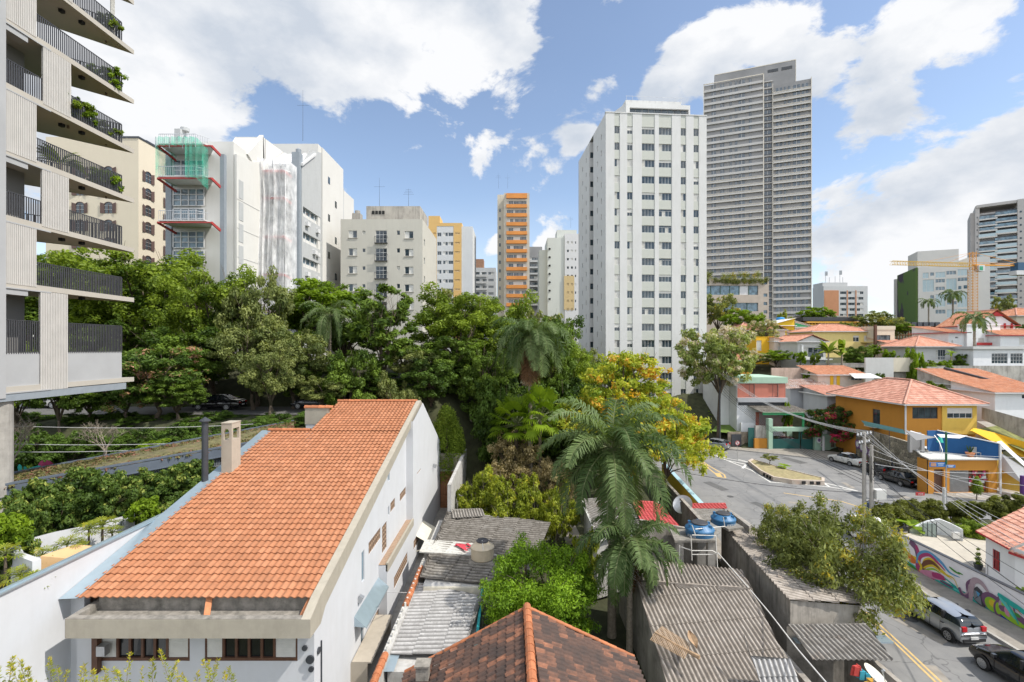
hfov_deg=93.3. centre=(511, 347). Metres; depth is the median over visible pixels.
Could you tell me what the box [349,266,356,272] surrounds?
window
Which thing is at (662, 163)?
window
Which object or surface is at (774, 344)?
house
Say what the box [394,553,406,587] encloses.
window
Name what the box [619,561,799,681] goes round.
shed
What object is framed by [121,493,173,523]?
bush
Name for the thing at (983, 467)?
shop
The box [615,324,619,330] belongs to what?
window
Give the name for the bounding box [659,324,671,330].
window
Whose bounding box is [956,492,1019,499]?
pavement
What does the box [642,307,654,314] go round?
window
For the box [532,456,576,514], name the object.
bush
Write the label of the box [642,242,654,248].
window
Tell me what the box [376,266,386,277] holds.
window
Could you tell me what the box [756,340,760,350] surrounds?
window
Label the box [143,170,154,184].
window
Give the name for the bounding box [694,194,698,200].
window
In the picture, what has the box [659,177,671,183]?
window
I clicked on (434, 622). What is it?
shed
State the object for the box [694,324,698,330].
window
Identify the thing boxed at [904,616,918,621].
manhole cover
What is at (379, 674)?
boundary wall
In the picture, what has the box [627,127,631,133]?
window
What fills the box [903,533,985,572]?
patio
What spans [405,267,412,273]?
window
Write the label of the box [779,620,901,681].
lean to
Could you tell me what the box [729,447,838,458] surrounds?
pavement
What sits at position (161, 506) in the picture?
bush
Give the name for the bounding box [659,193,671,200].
window
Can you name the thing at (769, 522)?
street tree
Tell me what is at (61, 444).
overhead cable
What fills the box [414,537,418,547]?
window
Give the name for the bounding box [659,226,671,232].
window
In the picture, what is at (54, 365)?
apartment building
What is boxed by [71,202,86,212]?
window
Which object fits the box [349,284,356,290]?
window
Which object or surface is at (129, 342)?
broadleaf tree
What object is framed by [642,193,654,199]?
window
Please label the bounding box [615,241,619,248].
window
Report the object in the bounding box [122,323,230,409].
broadleaf tree
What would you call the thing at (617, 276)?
window
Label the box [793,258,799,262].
window
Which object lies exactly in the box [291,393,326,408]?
parked car
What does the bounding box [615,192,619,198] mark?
window
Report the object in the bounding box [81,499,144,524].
bush
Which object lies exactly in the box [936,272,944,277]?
window
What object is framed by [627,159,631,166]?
window
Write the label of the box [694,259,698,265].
window
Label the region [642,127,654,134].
window
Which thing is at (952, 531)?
overhead cable
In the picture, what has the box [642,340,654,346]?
window
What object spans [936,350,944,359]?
window
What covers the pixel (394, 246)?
apartment building
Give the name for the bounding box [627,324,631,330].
window
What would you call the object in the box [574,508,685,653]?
palm
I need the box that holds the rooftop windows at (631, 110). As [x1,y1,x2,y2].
[630,109,685,113]
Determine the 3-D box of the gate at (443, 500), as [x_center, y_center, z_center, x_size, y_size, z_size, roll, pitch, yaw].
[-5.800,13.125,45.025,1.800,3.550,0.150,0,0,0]
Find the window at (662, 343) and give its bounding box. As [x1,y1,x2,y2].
[659,340,671,346]
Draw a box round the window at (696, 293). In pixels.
[694,291,698,298]
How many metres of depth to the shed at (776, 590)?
23.46 m
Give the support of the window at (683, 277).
in the apartment tower at (642, 224)
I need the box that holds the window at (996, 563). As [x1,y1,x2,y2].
[993,549,999,571]
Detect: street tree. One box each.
[749,500,811,599]
[761,490,931,634]
[877,317,910,336]
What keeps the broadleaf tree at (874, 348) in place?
on the ground at (474, 464)
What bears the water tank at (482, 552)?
on the shed at (446, 566)
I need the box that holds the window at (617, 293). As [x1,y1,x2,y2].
[615,291,619,297]
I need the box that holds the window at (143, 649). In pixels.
[102,638,189,660]
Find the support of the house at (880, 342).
on the ground at (474, 464)
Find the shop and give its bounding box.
[907,430,1001,493]
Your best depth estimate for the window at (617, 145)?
83.33 m
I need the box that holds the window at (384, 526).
[382,522,385,552]
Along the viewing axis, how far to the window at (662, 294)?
83.96 m
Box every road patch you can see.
[703,482,728,490]
[750,502,774,512]
[782,457,806,463]
[890,616,947,644]
[891,495,909,497]
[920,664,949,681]
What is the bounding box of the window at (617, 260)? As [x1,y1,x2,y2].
[615,258,619,264]
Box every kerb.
[727,449,985,501]
[864,543,1019,649]
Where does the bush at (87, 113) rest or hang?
on the apartment building at (54, 365)
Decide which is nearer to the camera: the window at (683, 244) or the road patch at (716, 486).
the road patch at (716, 486)
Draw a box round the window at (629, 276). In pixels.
[627,274,631,281]
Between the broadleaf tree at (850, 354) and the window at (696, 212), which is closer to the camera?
the window at (696, 212)
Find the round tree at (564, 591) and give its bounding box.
[476,531,605,632]
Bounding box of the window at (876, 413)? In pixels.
[873,409,879,423]
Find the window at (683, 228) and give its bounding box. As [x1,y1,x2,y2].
[681,226,685,232]
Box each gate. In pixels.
[440,469,454,507]
[731,434,740,445]
[766,418,813,448]
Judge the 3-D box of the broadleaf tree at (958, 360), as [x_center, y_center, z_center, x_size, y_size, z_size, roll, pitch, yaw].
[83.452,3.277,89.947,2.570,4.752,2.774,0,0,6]
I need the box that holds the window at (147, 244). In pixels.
[143,238,154,251]
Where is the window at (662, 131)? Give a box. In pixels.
[659,128,671,134]
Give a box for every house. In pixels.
[0,399,439,681]
[401,602,645,681]
[703,374,807,435]
[719,354,751,373]
[724,322,758,353]
[745,337,768,363]
[758,325,787,337]
[766,318,796,335]
[768,337,788,365]
[778,334,832,370]
[786,324,872,356]
[794,320,811,329]
[796,365,880,388]
[798,385,843,433]
[826,377,989,453]
[859,325,894,357]
[866,338,910,357]
[877,335,961,364]
[908,326,971,345]
[909,518,962,540]
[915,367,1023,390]
[936,309,1020,334]
[946,379,1023,449]
[951,346,1023,365]
[957,324,1000,345]
[975,507,1023,588]
[985,329,1023,345]
[1001,308,1023,328]
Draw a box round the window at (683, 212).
[681,210,685,216]
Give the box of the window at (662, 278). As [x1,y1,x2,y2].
[659,275,671,281]
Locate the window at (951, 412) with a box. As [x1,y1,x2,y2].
[947,408,971,417]
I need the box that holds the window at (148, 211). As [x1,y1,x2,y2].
[143,204,154,218]
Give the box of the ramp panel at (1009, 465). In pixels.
[997,441,1023,481]
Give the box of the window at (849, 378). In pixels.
[848,377,861,379]
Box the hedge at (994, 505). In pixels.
[853,492,1023,529]
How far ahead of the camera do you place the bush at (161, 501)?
25.66 m
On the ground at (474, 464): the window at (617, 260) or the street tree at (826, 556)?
the street tree at (826, 556)
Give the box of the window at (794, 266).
[793,265,799,269]
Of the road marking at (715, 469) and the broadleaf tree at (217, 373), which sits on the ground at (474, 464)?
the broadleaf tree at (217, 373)
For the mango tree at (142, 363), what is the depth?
40.40 m
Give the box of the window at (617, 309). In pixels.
[615,307,619,314]
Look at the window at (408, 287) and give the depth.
76.13 m
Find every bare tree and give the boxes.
[14,412,38,459]
[75,419,125,454]
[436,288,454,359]
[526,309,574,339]
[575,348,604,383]
[707,293,739,333]
[760,453,779,463]
[839,321,857,326]
[849,310,904,326]
[991,294,1016,310]
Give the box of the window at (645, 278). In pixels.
[642,274,654,281]
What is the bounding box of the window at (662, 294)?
[659,291,671,297]
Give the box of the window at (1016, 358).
[1011,353,1021,363]
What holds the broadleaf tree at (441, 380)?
on the ground at (474, 464)
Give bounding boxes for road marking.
[686,453,725,477]
[717,456,855,490]
[866,612,941,681]
[881,629,935,681]
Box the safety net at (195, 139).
[155,136,207,185]
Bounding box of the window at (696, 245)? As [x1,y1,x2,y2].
[694,243,698,249]
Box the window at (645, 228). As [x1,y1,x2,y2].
[642,225,654,232]
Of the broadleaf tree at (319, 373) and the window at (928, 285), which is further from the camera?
the window at (928, 285)
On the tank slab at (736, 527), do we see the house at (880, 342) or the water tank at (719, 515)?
the water tank at (719, 515)
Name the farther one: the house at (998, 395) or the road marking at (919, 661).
the house at (998, 395)
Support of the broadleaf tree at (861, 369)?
on the ground at (474, 464)
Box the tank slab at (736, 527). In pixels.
[710,520,743,530]
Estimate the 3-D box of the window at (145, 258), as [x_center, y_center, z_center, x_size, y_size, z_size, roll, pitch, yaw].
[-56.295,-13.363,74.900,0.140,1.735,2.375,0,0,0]
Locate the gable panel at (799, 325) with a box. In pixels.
[795,323,808,326]
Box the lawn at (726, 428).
[712,425,739,432]
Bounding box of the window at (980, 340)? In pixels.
[978,338,983,342]
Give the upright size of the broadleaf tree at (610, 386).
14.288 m
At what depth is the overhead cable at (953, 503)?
30.48 m
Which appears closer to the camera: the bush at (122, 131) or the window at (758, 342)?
the bush at (122, 131)
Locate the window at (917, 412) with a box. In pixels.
[912,407,936,418]
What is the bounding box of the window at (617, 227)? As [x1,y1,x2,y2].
[615,225,619,231]
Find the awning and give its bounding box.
[861,420,904,449]
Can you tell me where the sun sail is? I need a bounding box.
[905,430,965,457]
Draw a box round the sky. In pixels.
[24,0,1023,335]
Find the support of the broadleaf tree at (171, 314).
on the ground at (474, 464)
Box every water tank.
[468,537,496,565]
[684,519,714,538]
[710,510,735,526]
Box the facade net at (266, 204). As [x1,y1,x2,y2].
[259,158,296,311]
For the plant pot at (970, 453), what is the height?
1.109 m
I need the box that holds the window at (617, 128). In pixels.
[615,126,619,133]
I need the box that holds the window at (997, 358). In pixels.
[992,353,1006,363]
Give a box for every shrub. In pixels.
[456,468,497,513]
[477,464,542,518]
[485,487,532,518]
[515,472,553,521]
[534,477,580,548]
[570,526,601,591]
[777,309,794,319]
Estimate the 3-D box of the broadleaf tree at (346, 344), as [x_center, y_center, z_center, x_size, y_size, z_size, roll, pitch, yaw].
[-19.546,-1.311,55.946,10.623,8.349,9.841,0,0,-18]
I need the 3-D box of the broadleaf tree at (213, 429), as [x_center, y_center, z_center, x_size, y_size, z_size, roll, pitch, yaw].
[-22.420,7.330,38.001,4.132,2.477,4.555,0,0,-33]
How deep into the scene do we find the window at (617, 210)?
83.33 m
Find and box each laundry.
[850,663,861,676]
[855,669,870,680]
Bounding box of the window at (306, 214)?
[303,208,315,223]
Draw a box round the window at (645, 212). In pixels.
[642,209,654,216]
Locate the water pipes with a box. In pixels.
[679,517,825,681]
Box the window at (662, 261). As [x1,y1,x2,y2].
[659,258,671,265]
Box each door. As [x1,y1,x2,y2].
[748,428,753,446]
[922,523,935,536]
[934,469,941,491]
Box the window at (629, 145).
[627,143,631,149]
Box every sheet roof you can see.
[692,503,726,508]
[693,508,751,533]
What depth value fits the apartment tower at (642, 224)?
83.91 m
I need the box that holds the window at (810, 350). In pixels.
[804,347,822,356]
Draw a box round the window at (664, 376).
[659,373,671,379]
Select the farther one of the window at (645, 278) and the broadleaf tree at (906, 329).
the broadleaf tree at (906, 329)
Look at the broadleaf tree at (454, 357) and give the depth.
50.42 m
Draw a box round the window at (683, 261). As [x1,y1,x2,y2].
[681,259,685,265]
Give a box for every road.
[19,373,413,414]
[652,448,1011,681]
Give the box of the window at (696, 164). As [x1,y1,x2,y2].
[694,161,698,168]
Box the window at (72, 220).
[72,220,85,230]
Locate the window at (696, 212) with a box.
[694,210,698,216]
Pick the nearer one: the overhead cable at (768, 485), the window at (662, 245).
the overhead cable at (768, 485)
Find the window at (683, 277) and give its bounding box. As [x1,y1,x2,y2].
[681,275,685,281]
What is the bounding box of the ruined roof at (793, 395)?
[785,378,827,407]
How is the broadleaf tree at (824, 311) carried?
on the ground at (474, 464)
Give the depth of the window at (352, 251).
76.13 m
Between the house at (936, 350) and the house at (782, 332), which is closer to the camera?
the house at (936, 350)
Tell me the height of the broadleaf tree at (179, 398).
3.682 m
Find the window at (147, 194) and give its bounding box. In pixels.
[143,187,154,201]
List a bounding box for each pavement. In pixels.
[368,507,446,681]
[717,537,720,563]
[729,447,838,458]
[869,523,1023,649]
[927,485,1018,500]
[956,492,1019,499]
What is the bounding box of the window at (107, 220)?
[100,219,115,230]
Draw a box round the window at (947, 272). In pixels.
[946,271,955,274]
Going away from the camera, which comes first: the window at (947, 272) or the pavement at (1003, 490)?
the pavement at (1003, 490)
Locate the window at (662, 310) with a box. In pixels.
[659,307,671,314]
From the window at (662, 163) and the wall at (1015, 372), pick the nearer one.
the window at (662, 163)
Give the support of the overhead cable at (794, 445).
attached to the utility pole at (864, 441)
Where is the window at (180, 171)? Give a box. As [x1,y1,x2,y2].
[172,160,204,175]
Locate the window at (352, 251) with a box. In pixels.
[349,248,356,254]
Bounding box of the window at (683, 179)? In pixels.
[681,177,685,184]
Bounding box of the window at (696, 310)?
[694,308,698,314]
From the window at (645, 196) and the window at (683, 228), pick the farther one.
the window at (683, 228)
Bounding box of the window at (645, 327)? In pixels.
[642,324,654,330]
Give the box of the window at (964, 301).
[958,292,966,306]
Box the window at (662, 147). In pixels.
[659,144,671,151]
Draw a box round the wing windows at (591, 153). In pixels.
[590,152,592,346]
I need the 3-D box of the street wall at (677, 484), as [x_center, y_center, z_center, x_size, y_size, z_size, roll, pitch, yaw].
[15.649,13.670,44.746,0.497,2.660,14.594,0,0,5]
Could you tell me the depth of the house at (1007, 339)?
95.16 m
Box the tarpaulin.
[455,543,470,550]
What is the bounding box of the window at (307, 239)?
[303,233,315,247]
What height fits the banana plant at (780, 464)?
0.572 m
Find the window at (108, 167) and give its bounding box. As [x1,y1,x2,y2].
[100,166,115,172]
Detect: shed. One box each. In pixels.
[384,583,483,681]
[419,508,550,628]
[582,496,638,598]
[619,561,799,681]
[634,501,678,525]
[721,522,893,652]
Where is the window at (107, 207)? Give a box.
[100,202,115,212]
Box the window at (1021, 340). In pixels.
[1019,338,1023,344]
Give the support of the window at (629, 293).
in the apartment tower at (642, 224)
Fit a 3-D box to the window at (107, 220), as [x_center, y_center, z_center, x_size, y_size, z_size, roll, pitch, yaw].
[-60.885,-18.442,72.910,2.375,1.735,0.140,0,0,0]
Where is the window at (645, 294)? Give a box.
[642,291,654,297]
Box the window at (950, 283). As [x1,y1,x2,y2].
[946,278,955,289]
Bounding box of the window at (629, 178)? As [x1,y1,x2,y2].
[627,176,631,182]
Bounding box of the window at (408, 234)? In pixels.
[405,231,412,237]
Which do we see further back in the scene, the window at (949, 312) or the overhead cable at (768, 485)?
the window at (949, 312)
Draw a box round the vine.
[954,517,999,539]
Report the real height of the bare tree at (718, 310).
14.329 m
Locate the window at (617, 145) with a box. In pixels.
[615,143,619,149]
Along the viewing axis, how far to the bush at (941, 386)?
66.71 m
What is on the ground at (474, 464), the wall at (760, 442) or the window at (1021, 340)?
the wall at (760, 442)
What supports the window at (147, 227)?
in the apartment building at (143, 233)
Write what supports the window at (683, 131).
in the apartment tower at (642, 224)
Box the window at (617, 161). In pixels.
[615,159,619,165]
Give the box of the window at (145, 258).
[143,255,154,265]
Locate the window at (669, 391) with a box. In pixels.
[659,389,671,395]
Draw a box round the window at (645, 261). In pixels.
[642,258,654,265]
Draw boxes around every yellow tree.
[545,343,711,493]
[629,388,727,509]
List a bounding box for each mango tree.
[89,375,155,417]
[106,346,212,417]
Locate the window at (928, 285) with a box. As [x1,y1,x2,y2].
[923,279,933,291]
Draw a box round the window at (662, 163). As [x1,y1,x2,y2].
[659,160,671,167]
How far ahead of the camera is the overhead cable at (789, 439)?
50.51 m
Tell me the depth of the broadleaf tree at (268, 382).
40.78 m
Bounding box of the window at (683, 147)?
[681,145,685,151]
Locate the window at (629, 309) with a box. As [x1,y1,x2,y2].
[627,307,631,314]
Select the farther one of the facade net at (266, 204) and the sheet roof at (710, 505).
the facade net at (266, 204)
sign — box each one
[735,441,739,461]
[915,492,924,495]
[929,431,954,508]
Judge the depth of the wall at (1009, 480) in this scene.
49.50 m
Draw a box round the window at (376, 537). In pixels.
[369,528,379,552]
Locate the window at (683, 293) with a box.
[681,291,685,298]
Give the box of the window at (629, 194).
[627,192,631,199]
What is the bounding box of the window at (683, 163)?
[681,161,685,167]
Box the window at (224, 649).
[205,638,296,660]
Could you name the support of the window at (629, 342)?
in the apartment tower at (642, 224)
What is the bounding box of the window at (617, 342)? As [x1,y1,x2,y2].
[615,340,619,346]
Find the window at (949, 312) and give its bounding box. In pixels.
[947,309,955,316]
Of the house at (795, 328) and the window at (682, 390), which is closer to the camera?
the window at (682, 390)
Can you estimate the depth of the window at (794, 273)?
192.80 m
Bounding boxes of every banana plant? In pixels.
[777,463,790,467]
[896,518,924,533]
[945,350,957,361]
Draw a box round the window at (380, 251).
[376,248,386,259]
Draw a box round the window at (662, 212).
[659,209,671,216]
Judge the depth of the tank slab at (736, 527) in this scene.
29.83 m
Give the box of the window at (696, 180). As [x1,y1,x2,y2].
[694,178,698,184]
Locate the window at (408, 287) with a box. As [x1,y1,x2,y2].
[405,284,412,291]
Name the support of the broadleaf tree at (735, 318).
on the ground at (474, 464)
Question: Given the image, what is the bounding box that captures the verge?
[978,426,1023,450]
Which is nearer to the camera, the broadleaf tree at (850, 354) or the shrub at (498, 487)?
the shrub at (498, 487)
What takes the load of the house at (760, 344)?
on the ground at (474, 464)
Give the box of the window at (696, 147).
[694,145,698,151]
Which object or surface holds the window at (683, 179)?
in the apartment tower at (642, 224)
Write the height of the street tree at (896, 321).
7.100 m
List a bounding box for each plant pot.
[965,445,974,456]
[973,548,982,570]
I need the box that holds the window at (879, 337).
[877,335,889,341]
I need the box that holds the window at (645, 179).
[642,176,654,183]
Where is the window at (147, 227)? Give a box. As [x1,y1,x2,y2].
[143,221,154,234]
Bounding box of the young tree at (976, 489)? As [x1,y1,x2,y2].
[969,476,983,499]
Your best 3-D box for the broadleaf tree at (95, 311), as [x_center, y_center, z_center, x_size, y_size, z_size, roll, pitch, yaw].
[-41.802,-4.306,53.465,16.215,15.330,17.306,0,0,-23]
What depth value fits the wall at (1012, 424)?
55.70 m
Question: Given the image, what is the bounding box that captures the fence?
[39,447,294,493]
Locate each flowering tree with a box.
[673,324,758,437]
[738,353,773,369]
[746,319,782,337]
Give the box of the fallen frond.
[650,626,699,659]
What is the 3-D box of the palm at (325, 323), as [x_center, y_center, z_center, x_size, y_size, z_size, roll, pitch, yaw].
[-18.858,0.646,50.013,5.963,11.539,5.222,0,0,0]
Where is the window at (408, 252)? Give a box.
[405,249,412,255]
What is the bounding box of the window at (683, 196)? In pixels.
[681,194,685,200]
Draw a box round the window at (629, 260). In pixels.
[627,258,631,264]
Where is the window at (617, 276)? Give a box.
[615,274,619,281]
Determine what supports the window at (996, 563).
in the house at (1002, 550)
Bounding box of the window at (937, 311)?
[936,310,944,313]
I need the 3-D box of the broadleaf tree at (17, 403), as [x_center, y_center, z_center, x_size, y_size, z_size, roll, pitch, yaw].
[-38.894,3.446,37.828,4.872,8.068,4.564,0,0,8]
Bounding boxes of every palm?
[0,541,28,581]
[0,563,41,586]
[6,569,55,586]
[29,545,58,563]
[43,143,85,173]
[50,534,86,551]
[71,520,105,545]
[71,539,88,545]
[80,515,124,540]
[99,524,122,538]
[298,300,359,378]
[487,396,541,473]
[490,316,571,471]
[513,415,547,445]
[519,382,562,479]
[534,397,694,638]
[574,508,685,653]
[815,340,838,364]
[838,339,846,364]
[915,298,940,321]
[938,289,966,313]
[949,311,997,345]
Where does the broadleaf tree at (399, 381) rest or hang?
on the ground at (474, 464)
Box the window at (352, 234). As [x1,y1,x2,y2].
[349,231,356,237]
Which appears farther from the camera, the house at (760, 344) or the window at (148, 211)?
the house at (760, 344)
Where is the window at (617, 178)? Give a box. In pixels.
[615,176,619,182]
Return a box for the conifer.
[433,403,466,486]
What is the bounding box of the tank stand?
[670,529,716,566]
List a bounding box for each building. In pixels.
[0,0,133,512]
[46,136,164,348]
[157,126,283,368]
[263,144,342,359]
[341,206,435,362]
[343,188,362,218]
[428,216,475,350]
[476,259,496,345]
[530,247,541,317]
[538,230,578,347]
[707,271,769,334]
[813,270,867,318]
[894,249,989,322]
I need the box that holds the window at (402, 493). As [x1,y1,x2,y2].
[400,488,404,500]
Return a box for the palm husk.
[688,630,697,648]
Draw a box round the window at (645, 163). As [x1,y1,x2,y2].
[642,160,654,166]
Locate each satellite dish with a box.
[673,495,692,513]
[864,663,886,681]
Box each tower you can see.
[497,193,529,366]
[579,96,706,397]
[703,59,811,320]
[967,199,1023,308]
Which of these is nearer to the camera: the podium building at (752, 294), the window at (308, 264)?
the window at (308, 264)
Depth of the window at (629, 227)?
83.45 m
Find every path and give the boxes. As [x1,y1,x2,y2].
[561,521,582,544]
[977,421,995,426]
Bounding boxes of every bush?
[0,496,51,536]
[0,512,35,567]
[0,515,41,583]
[0,649,236,681]
[1,480,77,525]
[25,491,92,533]
[26,466,111,516]
[35,430,105,463]
[66,96,95,128]
[68,497,118,528]
[70,475,139,527]
[76,110,100,127]
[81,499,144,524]
[85,63,128,94]
[85,166,124,198]
[95,466,161,517]
[97,120,124,145]
[100,12,123,42]
[117,473,191,524]
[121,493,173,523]
[122,495,160,522]
[135,438,171,448]
[144,464,201,504]
[158,462,215,489]
[159,486,187,503]
[173,475,246,523]
[179,458,216,476]
[482,430,545,494]
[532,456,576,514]
[781,401,792,432]
[792,351,807,364]
[810,353,820,364]
[880,349,895,357]
[903,347,926,379]
[921,360,937,366]
[926,380,937,386]
[933,384,948,389]
[936,360,952,371]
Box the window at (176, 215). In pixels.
[172,208,204,219]
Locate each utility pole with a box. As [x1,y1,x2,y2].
[719,377,720,438]
[856,431,871,513]
[867,445,886,514]
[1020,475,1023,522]
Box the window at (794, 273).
[793,272,799,276]
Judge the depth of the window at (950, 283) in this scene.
186.01 m
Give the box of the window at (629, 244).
[627,241,631,248]
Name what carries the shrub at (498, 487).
on the ground at (474, 464)
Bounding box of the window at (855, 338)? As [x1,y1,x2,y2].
[853,336,858,341]
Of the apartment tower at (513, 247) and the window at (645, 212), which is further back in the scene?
the apartment tower at (513, 247)
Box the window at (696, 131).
[694,129,698,135]
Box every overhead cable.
[22,424,247,427]
[26,443,164,444]
[75,450,126,451]
[658,467,859,492]
[720,385,861,475]
[721,383,860,471]
[722,375,856,432]
[723,374,857,431]
[725,372,869,431]
[726,375,864,431]
[726,397,860,482]
[727,395,861,479]
[858,433,1021,529]
[864,434,1022,537]
[866,462,1014,472]
[868,447,1023,495]
[869,436,1023,545]
[870,433,1023,552]
[872,468,1023,591]
[872,479,1022,603]
[873,456,1023,485]
[874,475,1022,573]
[920,450,1023,457]
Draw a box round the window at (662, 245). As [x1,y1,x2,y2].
[659,242,671,249]
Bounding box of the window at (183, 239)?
[172,231,204,247]
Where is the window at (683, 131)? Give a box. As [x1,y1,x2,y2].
[681,128,685,135]
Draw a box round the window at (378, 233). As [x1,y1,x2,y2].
[376,231,386,241]
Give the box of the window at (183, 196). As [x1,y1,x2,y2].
[172,188,204,205]
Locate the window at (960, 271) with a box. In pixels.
[958,269,966,275]
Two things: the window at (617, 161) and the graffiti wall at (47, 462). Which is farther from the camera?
the window at (617, 161)
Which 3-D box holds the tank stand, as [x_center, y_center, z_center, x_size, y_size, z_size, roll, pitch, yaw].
[10.795,12.927,28.300,3.279,4.147,2.200,0,0,0]
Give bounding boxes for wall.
[11,513,134,583]
[18,459,72,470]
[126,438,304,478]
[370,520,442,681]
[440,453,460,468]
[447,449,466,511]
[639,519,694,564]
[661,462,702,508]
[667,481,702,526]
[727,432,747,446]
[740,423,754,437]
[754,438,766,447]
[755,425,765,437]
[771,368,812,381]
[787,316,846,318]
[814,434,835,449]
[815,363,863,366]
[855,429,927,484]
[864,358,893,381]
[874,517,1023,628]
[894,358,911,371]
[894,367,943,379]
[921,366,1023,381]
[970,428,1023,456]
[982,408,1023,437]
[994,441,1019,491]
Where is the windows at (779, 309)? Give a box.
[711,79,807,320]
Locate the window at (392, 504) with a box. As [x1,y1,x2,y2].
[390,498,394,511]
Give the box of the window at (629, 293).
[627,291,631,297]
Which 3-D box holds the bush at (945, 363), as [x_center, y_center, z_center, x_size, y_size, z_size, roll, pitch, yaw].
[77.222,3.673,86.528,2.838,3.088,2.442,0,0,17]
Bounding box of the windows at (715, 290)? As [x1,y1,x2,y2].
[707,282,766,312]
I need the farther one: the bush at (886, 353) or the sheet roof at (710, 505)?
the bush at (886, 353)
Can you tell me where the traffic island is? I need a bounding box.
[748,459,824,484]
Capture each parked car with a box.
[19,396,77,408]
[191,394,246,409]
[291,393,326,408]
[701,438,729,450]
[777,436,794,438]
[827,452,867,465]
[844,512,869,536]
[860,461,894,474]
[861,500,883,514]
[877,470,916,486]
[901,596,986,642]
[969,644,1023,681]
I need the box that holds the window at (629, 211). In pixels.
[627,209,631,215]
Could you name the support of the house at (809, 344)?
on the ground at (474, 464)
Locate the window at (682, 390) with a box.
[681,389,698,393]
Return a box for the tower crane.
[890,252,1023,311]
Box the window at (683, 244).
[681,242,685,249]
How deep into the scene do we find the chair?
50.32 m
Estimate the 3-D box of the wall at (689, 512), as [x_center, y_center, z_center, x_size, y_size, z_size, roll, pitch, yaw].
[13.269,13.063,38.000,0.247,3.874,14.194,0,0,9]
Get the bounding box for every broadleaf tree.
[14,341,37,434]
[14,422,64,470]
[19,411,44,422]
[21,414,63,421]
[22,392,91,433]
[24,253,148,343]
[24,253,149,337]
[26,333,94,351]
[36,243,208,372]
[52,391,114,416]
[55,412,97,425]
[71,319,153,353]
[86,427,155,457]
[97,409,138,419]
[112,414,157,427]
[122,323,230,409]
[140,378,211,419]
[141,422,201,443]
[143,263,268,396]
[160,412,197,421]
[173,344,234,394]
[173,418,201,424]
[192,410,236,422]
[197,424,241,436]
[205,313,292,409]
[213,265,297,406]
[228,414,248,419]
[237,339,295,414]
[237,347,304,410]
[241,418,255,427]
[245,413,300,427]
[254,316,330,408]
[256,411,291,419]
[273,277,363,354]
[277,358,329,407]
[286,304,319,331]
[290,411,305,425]
[294,298,384,361]
[295,375,354,404]
[315,343,384,408]
[345,283,418,393]
[348,371,407,392]
[376,370,421,425]
[387,342,443,384]
[400,358,460,406]
[408,281,512,354]
[413,336,481,389]
[450,289,548,385]
[451,364,516,394]
[456,345,519,413]
[469,376,525,465]
[518,376,589,466]
[519,309,584,391]
[537,349,583,407]
[542,341,609,395]
[552,385,610,481]
[593,362,639,402]
[621,390,660,429]
[716,309,765,327]
[761,350,793,367]
[796,306,836,316]
[843,346,872,369]
[855,354,867,371]
[867,344,881,357]
[873,371,884,379]
[895,323,914,337]
[952,354,969,365]
[1015,324,1023,329]
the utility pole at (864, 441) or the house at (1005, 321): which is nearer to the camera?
the utility pole at (864, 441)
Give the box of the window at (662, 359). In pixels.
[659,356,671,363]
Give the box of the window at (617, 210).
[615,208,619,215]
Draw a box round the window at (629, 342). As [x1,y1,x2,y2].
[627,340,631,346]
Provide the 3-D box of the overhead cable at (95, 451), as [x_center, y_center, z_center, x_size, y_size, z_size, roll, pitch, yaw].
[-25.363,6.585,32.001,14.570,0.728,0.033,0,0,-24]
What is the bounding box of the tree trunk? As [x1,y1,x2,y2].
[822,436,824,450]
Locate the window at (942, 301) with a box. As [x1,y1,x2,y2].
[936,294,944,306]
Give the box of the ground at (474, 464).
[0,326,1023,681]
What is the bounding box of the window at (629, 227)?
[627,225,631,231]
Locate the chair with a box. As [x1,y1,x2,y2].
[972,447,980,456]
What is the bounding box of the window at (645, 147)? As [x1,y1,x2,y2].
[642,143,654,150]
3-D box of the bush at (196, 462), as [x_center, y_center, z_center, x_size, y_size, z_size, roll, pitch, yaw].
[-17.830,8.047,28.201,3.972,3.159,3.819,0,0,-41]
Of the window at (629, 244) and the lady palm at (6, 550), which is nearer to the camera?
the lady palm at (6, 550)
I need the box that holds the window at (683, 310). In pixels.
[681,308,685,314]
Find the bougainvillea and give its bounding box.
[803,403,855,446]
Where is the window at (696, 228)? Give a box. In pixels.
[694,226,698,233]
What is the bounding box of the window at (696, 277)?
[694,275,698,281]
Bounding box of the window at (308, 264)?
[303,258,315,270]
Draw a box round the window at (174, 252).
[172,250,204,264]
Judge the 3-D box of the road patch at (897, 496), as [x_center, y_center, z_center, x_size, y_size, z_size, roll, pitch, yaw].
[39.003,14.972,48.478,1.392,0.001,1.063,0,0,0]

